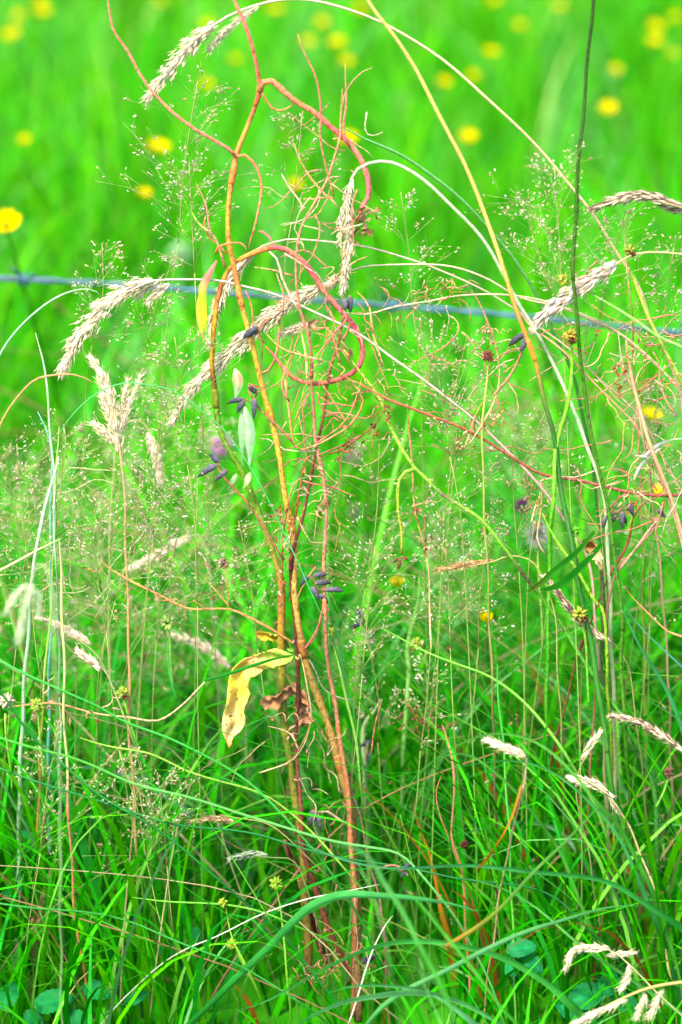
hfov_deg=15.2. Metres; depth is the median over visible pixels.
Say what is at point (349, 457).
clover
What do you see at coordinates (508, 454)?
plant stalk
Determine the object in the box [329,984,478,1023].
long leaf
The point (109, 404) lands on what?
dried seed head
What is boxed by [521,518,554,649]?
seed puff
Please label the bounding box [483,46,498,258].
buttercup
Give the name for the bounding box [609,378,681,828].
airy seed head
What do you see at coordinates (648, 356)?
plant stalk
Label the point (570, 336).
round seed head
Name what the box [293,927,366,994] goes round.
dry tendrils
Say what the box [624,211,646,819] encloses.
plant stalk
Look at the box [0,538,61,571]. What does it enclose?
plant stalk
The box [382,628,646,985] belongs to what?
grass blade
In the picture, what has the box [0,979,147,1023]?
broad leaf plant
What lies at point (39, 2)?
buttercup
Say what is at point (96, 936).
long grass
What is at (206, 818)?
dried seed head
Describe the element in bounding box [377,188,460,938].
airy seed head
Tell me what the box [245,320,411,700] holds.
dry tendrils
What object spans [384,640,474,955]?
airy seed head
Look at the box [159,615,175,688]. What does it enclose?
round seed head
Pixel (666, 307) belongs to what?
airy seed head
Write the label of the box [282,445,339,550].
dry tendrils
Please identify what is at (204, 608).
withered branch
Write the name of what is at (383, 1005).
long leaf
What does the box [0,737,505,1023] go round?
plant stalk
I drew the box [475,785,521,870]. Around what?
long leaf
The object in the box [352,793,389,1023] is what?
plant stalk
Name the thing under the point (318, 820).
seed pod cluster
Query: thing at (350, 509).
clover
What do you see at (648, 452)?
torn husk
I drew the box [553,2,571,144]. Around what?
buttercup
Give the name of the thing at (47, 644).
plant stalk
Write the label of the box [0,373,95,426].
plant stalk
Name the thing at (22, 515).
airy seed head
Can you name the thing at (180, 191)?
airy seed head
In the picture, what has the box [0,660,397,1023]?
plant stalk
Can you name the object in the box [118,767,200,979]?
airy seed head
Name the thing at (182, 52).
dried seed head
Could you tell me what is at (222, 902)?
round seed head
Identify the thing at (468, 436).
dry tendrils
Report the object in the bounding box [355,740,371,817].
seed pod cluster
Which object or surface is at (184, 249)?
clover
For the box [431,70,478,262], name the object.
buttercup
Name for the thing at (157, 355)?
airy seed head
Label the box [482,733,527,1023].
dried seed head
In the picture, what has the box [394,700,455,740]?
dry tendrils
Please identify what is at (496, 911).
long leaf
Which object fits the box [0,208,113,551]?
buttercup
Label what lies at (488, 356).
round seed head
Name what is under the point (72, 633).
dried seed head
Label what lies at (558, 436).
plant stalk
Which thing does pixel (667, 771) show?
round seed head
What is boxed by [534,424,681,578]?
dry tendrils
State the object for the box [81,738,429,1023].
plant stalk
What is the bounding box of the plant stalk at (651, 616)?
[620,580,681,637]
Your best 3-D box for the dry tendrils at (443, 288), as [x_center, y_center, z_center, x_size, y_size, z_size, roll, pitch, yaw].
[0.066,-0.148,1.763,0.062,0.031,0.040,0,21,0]
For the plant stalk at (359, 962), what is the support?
on the ground at (320, 998)
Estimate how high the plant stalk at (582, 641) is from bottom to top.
0.545 m
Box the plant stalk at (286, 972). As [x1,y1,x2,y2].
[276,891,291,1023]
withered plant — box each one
[107,0,372,1022]
[192,183,364,1012]
[269,88,358,1016]
[281,296,381,1006]
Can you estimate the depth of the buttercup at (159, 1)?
4.38 m
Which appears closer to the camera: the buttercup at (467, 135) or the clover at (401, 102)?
the buttercup at (467, 135)
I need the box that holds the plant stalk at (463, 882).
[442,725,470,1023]
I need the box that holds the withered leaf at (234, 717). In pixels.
[222,648,300,748]
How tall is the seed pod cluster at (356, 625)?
0.044 m
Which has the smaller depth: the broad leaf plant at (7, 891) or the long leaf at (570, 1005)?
the long leaf at (570, 1005)
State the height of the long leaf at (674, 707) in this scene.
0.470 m
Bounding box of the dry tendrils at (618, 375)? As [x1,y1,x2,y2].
[594,328,633,397]
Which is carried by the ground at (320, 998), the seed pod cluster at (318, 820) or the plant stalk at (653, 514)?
the plant stalk at (653, 514)
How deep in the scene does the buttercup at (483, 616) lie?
1.92 m
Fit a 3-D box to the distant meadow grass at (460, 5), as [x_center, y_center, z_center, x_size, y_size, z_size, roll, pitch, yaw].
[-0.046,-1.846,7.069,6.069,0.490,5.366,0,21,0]
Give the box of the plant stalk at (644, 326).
[588,292,681,348]
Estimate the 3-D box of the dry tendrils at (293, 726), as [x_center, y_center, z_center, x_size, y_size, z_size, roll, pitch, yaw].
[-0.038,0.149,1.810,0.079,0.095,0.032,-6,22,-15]
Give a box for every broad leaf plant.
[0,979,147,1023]
[3,830,70,919]
[159,926,202,983]
[505,938,543,1023]
[554,970,637,1022]
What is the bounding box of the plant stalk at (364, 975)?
[348,917,391,1023]
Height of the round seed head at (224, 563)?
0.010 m
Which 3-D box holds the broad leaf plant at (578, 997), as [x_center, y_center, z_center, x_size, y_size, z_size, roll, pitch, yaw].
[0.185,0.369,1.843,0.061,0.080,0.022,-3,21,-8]
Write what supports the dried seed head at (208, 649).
on the ground at (320, 998)
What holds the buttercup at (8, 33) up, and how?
on the ground at (320, 998)
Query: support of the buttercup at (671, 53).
on the ground at (320, 998)
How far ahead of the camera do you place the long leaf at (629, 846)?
1.73 m
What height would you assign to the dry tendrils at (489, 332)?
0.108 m
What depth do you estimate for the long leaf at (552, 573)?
1.78 m
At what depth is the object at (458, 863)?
1.84 m
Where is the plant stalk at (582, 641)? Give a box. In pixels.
[531,494,663,940]
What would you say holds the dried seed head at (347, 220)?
on the ground at (320, 998)
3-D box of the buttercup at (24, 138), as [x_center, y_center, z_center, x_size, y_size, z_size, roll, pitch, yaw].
[-0.379,-0.348,3.280,0.028,0.348,0.016,-2,50,1]
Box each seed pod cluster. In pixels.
[198,453,284,560]
[227,383,294,443]
[242,317,270,339]
[300,572,344,650]
[308,808,343,832]
[342,295,352,340]
[352,608,375,663]
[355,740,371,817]
[361,955,375,967]
[378,862,410,876]
[493,333,527,395]
[602,503,633,528]
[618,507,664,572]
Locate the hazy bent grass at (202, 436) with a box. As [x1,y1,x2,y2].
[0,350,681,894]
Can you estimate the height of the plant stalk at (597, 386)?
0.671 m
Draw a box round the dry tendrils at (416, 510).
[407,403,445,649]
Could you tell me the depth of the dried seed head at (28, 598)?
1.53 m
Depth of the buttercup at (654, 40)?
3.67 m
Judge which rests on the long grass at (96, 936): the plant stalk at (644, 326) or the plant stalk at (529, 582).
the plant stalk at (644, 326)
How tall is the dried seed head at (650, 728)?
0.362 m
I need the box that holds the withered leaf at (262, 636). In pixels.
[256,630,293,651]
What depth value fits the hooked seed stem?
1.80 m
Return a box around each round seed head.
[0,692,15,792]
[30,698,45,781]
[115,685,141,750]
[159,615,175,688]
[217,557,229,569]
[217,897,228,907]
[226,938,253,984]
[269,876,282,890]
[328,627,335,636]
[410,636,424,650]
[459,840,469,849]
[481,350,493,362]
[556,273,574,313]
[561,326,577,344]
[571,605,590,706]
[572,525,580,581]
[623,244,635,257]
[654,766,673,809]
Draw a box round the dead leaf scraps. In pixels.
[0,552,681,983]
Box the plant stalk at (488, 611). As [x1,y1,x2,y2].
[481,362,498,979]
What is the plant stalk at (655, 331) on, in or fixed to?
on the ground at (320, 998)
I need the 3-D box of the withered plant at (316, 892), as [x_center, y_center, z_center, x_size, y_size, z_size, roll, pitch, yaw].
[-0.007,0.109,1.823,0.061,0.526,0.081,-12,24,-29]
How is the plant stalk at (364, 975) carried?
on the ground at (320, 998)
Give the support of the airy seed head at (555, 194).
on the ground at (320, 998)
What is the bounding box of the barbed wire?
[0,268,681,334]
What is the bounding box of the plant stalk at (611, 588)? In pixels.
[584,519,662,874]
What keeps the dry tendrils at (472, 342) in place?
attached to the airy seed head at (434, 353)
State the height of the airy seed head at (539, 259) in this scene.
0.637 m
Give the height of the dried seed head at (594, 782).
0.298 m
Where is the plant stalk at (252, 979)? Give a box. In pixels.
[225,906,271,1023]
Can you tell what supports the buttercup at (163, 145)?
on the ground at (320, 998)
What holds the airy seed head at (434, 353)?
on the ground at (320, 998)
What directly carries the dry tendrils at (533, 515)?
hanging from the plant stalk at (508, 454)
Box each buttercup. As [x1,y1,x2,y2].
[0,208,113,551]
[2,26,74,165]
[11,10,36,151]
[17,134,70,329]
[34,0,70,117]
[34,6,52,194]
[108,186,152,430]
[140,138,169,400]
[154,0,182,86]
[196,79,213,230]
[201,20,213,148]
[229,55,240,241]
[255,177,301,371]
[267,4,281,135]
[294,36,313,199]
[315,16,346,121]
[320,55,352,242]
[328,36,348,181]
[340,130,384,384]
[353,4,366,147]
[389,575,404,694]
[418,76,450,278]
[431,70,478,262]
[459,128,485,333]
[479,610,496,800]
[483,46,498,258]
[489,0,519,115]
[513,21,524,192]
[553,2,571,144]
[567,63,620,251]
[594,406,661,642]
[599,100,625,286]
[609,68,622,181]
[616,19,663,174]
[625,482,663,601]
[646,35,662,261]
[667,50,677,234]
[670,12,681,48]
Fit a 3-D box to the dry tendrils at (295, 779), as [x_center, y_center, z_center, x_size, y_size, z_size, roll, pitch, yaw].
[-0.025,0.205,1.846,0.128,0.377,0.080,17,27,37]
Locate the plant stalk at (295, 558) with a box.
[59,382,382,928]
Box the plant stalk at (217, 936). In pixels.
[101,884,379,1023]
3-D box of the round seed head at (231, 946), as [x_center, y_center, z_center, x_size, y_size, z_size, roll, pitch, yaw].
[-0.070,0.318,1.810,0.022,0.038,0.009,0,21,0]
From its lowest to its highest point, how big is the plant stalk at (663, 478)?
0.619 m
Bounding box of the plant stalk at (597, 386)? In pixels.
[518,309,681,545]
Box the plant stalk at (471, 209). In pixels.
[344,127,620,927]
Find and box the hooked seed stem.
[393,468,414,569]
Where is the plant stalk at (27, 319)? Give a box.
[0,288,101,355]
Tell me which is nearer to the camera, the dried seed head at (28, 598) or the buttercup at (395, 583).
the dried seed head at (28, 598)
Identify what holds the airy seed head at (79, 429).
on the ground at (320, 998)
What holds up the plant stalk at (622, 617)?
on the ground at (320, 998)
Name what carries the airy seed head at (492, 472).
on the ground at (320, 998)
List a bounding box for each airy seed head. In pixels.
[0,408,130,934]
[0,426,96,981]
[0,482,102,800]
[5,714,108,1009]
[9,485,191,1023]
[34,452,210,982]
[68,240,155,985]
[74,743,205,1014]
[88,256,189,916]
[95,389,236,924]
[96,62,276,972]
[109,326,242,964]
[112,462,281,1017]
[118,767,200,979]
[121,517,203,987]
[150,150,238,956]
[170,502,299,861]
[247,111,353,954]
[285,426,424,984]
[313,626,418,980]
[320,527,444,989]
[369,301,494,1014]
[370,478,514,917]
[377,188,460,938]
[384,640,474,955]
[413,389,508,1013]
[414,327,509,978]
[422,520,526,957]
[453,400,595,997]
[464,135,660,984]
[490,181,622,970]
[494,408,583,931]
[514,199,679,921]
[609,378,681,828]
[614,232,681,933]
[617,513,681,945]
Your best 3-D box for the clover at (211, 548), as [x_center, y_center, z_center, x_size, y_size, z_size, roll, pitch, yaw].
[-0.120,0.109,2.367,0.019,0.190,0.020,0,21,0]
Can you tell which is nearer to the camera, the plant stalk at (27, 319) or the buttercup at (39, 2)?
the plant stalk at (27, 319)
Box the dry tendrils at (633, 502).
[596,444,681,539]
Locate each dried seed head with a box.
[0,564,62,1023]
[35,612,174,962]
[53,276,610,922]
[74,644,174,957]
[84,351,145,1018]
[106,419,166,862]
[123,535,228,842]
[138,0,681,415]
[163,630,252,873]
[164,263,681,429]
[184,815,411,1023]
[202,238,680,491]
[223,849,342,1020]
[334,160,618,951]
[431,555,566,979]
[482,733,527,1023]
[527,251,681,335]
[540,574,654,954]
[560,941,681,1016]
[565,774,676,1023]
[571,964,681,1023]
[575,727,608,1013]
[587,188,681,215]
[606,711,681,751]
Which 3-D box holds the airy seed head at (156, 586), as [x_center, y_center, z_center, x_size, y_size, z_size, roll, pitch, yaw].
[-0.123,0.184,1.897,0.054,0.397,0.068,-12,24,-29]
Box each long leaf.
[61,766,275,914]
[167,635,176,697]
[177,832,193,1023]
[186,890,475,1023]
[204,654,295,681]
[237,939,598,1023]
[291,839,681,930]
[297,990,502,1023]
[329,843,456,1022]
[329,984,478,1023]
[365,905,633,1023]
[385,732,681,996]
[386,753,618,1023]
[403,886,517,1023]
[412,800,457,987]
[442,760,681,1017]
[445,806,598,947]
[456,821,640,959]
[469,878,681,1013]
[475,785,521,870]
[528,530,595,591]
[539,542,603,590]
[617,601,681,733]
[624,606,681,667]
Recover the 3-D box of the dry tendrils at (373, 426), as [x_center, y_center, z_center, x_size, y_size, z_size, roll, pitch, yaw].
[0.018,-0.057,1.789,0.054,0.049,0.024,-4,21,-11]
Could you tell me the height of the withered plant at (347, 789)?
0.662 m
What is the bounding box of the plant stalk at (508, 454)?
[345,376,681,496]
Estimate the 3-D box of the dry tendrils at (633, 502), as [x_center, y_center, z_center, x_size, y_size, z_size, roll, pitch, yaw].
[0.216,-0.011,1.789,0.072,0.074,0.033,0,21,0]
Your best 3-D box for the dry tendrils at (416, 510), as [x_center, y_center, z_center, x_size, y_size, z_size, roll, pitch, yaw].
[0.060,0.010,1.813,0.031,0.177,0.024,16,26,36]
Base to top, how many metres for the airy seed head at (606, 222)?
0.625 m
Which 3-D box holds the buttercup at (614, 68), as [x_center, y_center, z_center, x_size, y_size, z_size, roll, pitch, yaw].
[0.356,-0.502,3.686,0.031,0.348,0.018,11,47,-4]
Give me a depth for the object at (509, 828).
1.82 m
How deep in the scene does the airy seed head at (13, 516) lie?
1.84 m
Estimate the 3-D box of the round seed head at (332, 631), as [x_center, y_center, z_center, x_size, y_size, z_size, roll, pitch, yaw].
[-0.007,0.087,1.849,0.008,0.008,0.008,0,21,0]
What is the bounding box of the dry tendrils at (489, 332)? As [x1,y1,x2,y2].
[469,290,523,443]
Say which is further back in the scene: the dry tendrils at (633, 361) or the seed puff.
the seed puff
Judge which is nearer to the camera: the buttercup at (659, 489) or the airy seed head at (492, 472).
the airy seed head at (492, 472)
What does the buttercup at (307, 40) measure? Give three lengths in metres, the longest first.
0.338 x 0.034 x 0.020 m
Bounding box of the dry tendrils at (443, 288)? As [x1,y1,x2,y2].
[391,278,480,322]
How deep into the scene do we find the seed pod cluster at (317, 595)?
1.80 m
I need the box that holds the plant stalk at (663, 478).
[626,340,681,538]
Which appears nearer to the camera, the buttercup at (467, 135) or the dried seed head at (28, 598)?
the dried seed head at (28, 598)
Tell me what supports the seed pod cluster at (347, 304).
attached to the dry tendrils at (313, 323)
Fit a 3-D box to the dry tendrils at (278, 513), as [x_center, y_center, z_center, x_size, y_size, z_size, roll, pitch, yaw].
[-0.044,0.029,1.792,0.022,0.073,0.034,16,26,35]
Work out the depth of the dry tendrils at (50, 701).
1.81 m
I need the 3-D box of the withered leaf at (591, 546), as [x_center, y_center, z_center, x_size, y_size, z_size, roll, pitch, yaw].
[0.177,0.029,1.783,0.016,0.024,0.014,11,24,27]
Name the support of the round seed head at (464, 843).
on the long grass at (96, 936)
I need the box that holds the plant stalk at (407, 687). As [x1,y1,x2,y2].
[397,577,420,913]
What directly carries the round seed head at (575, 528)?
attached to the plant stalk at (559, 480)
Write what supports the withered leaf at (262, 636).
attached to the withered plant at (246, 430)
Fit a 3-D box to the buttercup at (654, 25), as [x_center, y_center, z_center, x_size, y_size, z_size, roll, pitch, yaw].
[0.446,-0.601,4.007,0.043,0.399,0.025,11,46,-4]
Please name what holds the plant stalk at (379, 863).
on the ground at (320, 998)
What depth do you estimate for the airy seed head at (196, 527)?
1.80 m
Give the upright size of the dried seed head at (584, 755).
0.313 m
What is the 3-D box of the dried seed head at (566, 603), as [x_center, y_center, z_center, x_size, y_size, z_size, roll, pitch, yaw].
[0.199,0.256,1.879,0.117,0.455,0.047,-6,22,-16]
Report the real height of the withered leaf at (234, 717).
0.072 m
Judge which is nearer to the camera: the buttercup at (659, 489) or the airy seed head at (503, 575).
the airy seed head at (503, 575)
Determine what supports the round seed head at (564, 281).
attached to the airy seed head at (555, 194)
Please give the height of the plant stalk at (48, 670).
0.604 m
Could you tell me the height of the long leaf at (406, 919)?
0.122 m
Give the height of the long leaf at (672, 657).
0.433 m
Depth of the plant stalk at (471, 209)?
1.83 m
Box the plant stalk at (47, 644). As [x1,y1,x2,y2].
[32,431,58,993]
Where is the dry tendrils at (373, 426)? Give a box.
[329,396,403,462]
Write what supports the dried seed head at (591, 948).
on the ground at (320, 998)
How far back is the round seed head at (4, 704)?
1.81 m
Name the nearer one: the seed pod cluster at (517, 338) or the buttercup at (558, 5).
the seed pod cluster at (517, 338)
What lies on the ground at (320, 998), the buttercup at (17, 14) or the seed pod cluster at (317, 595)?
the buttercup at (17, 14)
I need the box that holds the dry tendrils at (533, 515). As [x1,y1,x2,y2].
[505,477,549,553]
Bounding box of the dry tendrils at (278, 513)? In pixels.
[250,504,294,606]
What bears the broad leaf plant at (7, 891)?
on the ground at (320, 998)
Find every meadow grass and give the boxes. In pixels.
[0,0,681,97]
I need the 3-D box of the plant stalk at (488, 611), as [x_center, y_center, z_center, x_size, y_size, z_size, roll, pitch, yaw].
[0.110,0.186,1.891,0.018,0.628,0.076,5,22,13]
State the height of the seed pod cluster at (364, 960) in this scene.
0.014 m
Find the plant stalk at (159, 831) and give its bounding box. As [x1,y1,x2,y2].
[0,690,341,1006]
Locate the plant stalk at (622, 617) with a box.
[570,0,637,997]
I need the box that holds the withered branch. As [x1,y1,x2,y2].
[82,558,293,644]
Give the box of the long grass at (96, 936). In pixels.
[0,344,681,1023]
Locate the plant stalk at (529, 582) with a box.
[344,350,681,864]
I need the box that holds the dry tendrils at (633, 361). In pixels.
[587,328,681,412]
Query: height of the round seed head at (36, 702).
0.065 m
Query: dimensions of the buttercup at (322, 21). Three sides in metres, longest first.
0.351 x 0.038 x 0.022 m
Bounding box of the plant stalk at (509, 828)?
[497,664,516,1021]
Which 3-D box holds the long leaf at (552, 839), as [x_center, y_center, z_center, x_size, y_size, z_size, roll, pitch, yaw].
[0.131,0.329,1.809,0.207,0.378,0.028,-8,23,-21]
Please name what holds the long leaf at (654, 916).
on the ground at (320, 998)
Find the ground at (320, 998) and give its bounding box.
[0,0,681,1023]
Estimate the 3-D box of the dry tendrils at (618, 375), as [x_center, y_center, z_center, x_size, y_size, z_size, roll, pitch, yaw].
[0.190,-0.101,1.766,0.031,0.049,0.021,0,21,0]
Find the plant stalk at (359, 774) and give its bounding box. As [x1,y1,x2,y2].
[333,644,376,976]
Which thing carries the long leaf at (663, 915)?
on the ground at (320, 998)
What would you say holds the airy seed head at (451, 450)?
on the ground at (320, 998)
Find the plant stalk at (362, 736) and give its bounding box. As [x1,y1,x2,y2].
[360,699,380,942]
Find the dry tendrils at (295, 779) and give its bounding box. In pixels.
[225,577,384,1023]
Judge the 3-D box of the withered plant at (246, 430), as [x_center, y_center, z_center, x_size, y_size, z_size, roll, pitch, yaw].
[-0.051,0.065,1.839,0.110,0.604,0.095,10,23,25]
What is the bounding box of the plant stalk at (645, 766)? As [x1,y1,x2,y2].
[599,548,674,1020]
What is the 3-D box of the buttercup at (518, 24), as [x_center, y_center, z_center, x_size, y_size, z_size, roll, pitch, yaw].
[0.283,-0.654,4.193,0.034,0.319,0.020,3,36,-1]
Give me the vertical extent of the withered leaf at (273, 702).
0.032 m
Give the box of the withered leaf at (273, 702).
[259,683,311,727]
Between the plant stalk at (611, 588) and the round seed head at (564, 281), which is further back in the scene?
the plant stalk at (611, 588)
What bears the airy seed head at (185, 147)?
on the ground at (320, 998)
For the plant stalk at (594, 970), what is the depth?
1.86 m
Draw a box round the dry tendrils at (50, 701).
[12,677,204,728]
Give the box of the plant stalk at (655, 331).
[627,259,681,385]
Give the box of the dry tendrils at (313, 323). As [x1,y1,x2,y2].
[245,205,420,706]
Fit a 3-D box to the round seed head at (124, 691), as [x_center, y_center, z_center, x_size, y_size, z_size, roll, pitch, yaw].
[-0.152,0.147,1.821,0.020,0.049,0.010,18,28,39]
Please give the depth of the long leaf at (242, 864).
2.01 m
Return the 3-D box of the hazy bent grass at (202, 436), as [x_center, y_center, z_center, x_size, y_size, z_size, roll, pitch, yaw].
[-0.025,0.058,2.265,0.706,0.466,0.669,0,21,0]
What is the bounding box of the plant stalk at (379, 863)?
[0,767,657,1023]
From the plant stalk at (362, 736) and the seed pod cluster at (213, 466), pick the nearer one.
the seed pod cluster at (213, 466)
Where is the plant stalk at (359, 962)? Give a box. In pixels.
[132,897,409,1023]
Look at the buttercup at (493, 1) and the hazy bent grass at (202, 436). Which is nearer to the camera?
the hazy bent grass at (202, 436)
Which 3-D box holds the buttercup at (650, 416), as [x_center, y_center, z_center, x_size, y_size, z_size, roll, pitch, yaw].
[0.252,0.042,2.381,0.034,0.319,0.020,12,32,-4]
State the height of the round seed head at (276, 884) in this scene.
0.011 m
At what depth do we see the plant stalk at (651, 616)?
1.81 m
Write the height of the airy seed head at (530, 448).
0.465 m
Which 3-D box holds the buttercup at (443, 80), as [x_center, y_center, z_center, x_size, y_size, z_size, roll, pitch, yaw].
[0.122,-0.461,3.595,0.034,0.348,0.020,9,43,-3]
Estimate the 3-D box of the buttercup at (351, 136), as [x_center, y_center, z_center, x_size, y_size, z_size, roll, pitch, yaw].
[0.027,-0.292,3.100,0.041,0.389,0.024,-3,41,1]
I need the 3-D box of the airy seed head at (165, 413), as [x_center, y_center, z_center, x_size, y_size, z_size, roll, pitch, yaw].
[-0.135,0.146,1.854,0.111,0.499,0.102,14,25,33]
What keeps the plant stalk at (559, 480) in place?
on the ground at (320, 998)
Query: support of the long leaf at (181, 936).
on the ground at (320, 998)
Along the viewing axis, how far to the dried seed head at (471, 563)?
1.81 m
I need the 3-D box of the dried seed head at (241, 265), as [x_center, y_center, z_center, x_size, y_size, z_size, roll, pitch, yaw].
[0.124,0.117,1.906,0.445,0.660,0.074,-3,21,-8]
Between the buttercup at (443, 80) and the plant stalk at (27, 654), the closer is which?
the plant stalk at (27, 654)
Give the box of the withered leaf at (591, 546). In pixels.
[581,539,602,571]
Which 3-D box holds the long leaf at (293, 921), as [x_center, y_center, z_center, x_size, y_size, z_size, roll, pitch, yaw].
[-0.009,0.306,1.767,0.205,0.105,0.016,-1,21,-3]
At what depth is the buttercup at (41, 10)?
3.88 m
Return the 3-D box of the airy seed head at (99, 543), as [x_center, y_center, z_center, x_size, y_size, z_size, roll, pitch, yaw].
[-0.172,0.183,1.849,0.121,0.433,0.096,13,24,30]
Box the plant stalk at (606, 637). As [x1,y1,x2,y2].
[542,513,617,973]
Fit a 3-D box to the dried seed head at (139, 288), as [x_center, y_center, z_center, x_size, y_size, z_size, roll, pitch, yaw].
[0.007,0.148,1.874,0.416,0.658,0.072,0,21,0]
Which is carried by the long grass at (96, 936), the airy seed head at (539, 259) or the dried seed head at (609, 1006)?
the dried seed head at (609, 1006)
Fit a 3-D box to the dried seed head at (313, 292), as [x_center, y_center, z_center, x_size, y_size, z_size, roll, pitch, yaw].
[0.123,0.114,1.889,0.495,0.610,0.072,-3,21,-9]
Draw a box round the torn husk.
[634,438,678,479]
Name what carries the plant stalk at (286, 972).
on the ground at (320, 998)
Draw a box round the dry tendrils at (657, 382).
[493,260,681,537]
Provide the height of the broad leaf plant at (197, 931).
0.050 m
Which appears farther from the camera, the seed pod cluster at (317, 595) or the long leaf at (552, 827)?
the long leaf at (552, 827)
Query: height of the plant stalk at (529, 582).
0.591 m
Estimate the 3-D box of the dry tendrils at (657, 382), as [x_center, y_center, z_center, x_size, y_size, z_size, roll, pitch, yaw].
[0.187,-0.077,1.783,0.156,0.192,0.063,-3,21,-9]
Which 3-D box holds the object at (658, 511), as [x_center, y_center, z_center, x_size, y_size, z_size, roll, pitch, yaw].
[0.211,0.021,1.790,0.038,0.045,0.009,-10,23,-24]
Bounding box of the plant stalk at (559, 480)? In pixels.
[367,0,628,993]
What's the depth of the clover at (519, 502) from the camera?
2.16 m
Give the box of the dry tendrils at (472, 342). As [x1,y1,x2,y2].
[330,305,562,466]
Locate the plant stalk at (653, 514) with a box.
[618,331,675,915]
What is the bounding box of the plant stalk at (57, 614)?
[35,333,63,941]
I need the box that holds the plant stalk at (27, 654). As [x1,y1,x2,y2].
[13,456,58,980]
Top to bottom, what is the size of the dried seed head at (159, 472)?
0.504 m
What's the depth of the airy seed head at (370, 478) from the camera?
1.83 m
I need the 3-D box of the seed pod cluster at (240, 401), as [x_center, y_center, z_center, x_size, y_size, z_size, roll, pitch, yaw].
[-0.056,-0.068,1.783,0.048,0.044,0.014,0,21,0]
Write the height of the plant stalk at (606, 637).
0.504 m
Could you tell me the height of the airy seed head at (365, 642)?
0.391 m
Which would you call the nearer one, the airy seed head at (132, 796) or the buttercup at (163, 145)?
the airy seed head at (132, 796)
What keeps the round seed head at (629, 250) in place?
attached to the airy seed head at (606, 222)
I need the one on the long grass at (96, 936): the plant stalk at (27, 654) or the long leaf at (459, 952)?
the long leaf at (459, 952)
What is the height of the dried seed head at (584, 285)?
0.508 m
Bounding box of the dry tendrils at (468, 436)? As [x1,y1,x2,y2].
[455,403,507,450]
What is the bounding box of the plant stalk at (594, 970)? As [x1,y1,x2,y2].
[591,899,606,1010]
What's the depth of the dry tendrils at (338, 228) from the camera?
1.75 m
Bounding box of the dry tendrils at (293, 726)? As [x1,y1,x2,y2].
[231,658,345,782]
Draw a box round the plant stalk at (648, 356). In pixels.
[337,293,681,394]
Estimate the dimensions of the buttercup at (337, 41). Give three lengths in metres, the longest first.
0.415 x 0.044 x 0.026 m
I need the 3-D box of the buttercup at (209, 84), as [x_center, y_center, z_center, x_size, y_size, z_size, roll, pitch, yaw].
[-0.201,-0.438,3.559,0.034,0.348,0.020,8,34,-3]
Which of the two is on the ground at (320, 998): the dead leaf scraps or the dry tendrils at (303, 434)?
the dead leaf scraps
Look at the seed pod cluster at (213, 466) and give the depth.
1.78 m
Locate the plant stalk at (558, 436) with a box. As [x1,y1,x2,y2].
[542,344,573,943]
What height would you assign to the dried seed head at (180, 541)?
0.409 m
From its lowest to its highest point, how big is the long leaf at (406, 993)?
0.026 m
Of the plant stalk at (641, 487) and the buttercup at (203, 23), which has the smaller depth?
the plant stalk at (641, 487)
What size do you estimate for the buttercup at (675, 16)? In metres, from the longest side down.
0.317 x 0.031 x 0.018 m
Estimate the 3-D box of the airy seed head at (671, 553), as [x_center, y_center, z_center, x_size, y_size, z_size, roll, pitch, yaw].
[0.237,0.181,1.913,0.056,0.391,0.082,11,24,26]
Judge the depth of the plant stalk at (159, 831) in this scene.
1.79 m
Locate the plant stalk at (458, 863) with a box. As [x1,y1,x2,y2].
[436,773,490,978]
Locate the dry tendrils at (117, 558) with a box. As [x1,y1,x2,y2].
[0,424,214,671]
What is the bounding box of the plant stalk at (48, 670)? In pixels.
[38,413,52,955]
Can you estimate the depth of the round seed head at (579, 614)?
1.80 m
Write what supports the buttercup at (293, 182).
on the ground at (320, 998)
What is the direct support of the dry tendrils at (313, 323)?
hanging from the withered plant at (237, 154)
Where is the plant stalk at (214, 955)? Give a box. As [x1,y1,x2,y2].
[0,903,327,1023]
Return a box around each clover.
[169,242,190,387]
[200,535,218,693]
[210,434,233,531]
[344,447,362,528]
[348,504,364,602]
[392,93,408,171]
[515,497,529,797]
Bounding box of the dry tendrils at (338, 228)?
[242,103,381,391]
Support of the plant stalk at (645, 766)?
on the ground at (320, 998)
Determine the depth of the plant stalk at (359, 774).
1.86 m
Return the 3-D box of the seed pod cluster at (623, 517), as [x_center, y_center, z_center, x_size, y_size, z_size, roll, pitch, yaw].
[0.194,0.003,1.791,0.022,0.019,0.009,0,21,0]
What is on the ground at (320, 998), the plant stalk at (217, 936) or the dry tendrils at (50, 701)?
the plant stalk at (217, 936)
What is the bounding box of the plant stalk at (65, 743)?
[59,541,87,999]
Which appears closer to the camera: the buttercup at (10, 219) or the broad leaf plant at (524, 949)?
the broad leaf plant at (524, 949)
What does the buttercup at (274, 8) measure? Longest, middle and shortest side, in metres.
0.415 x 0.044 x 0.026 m
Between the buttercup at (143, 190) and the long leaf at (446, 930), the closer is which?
the long leaf at (446, 930)

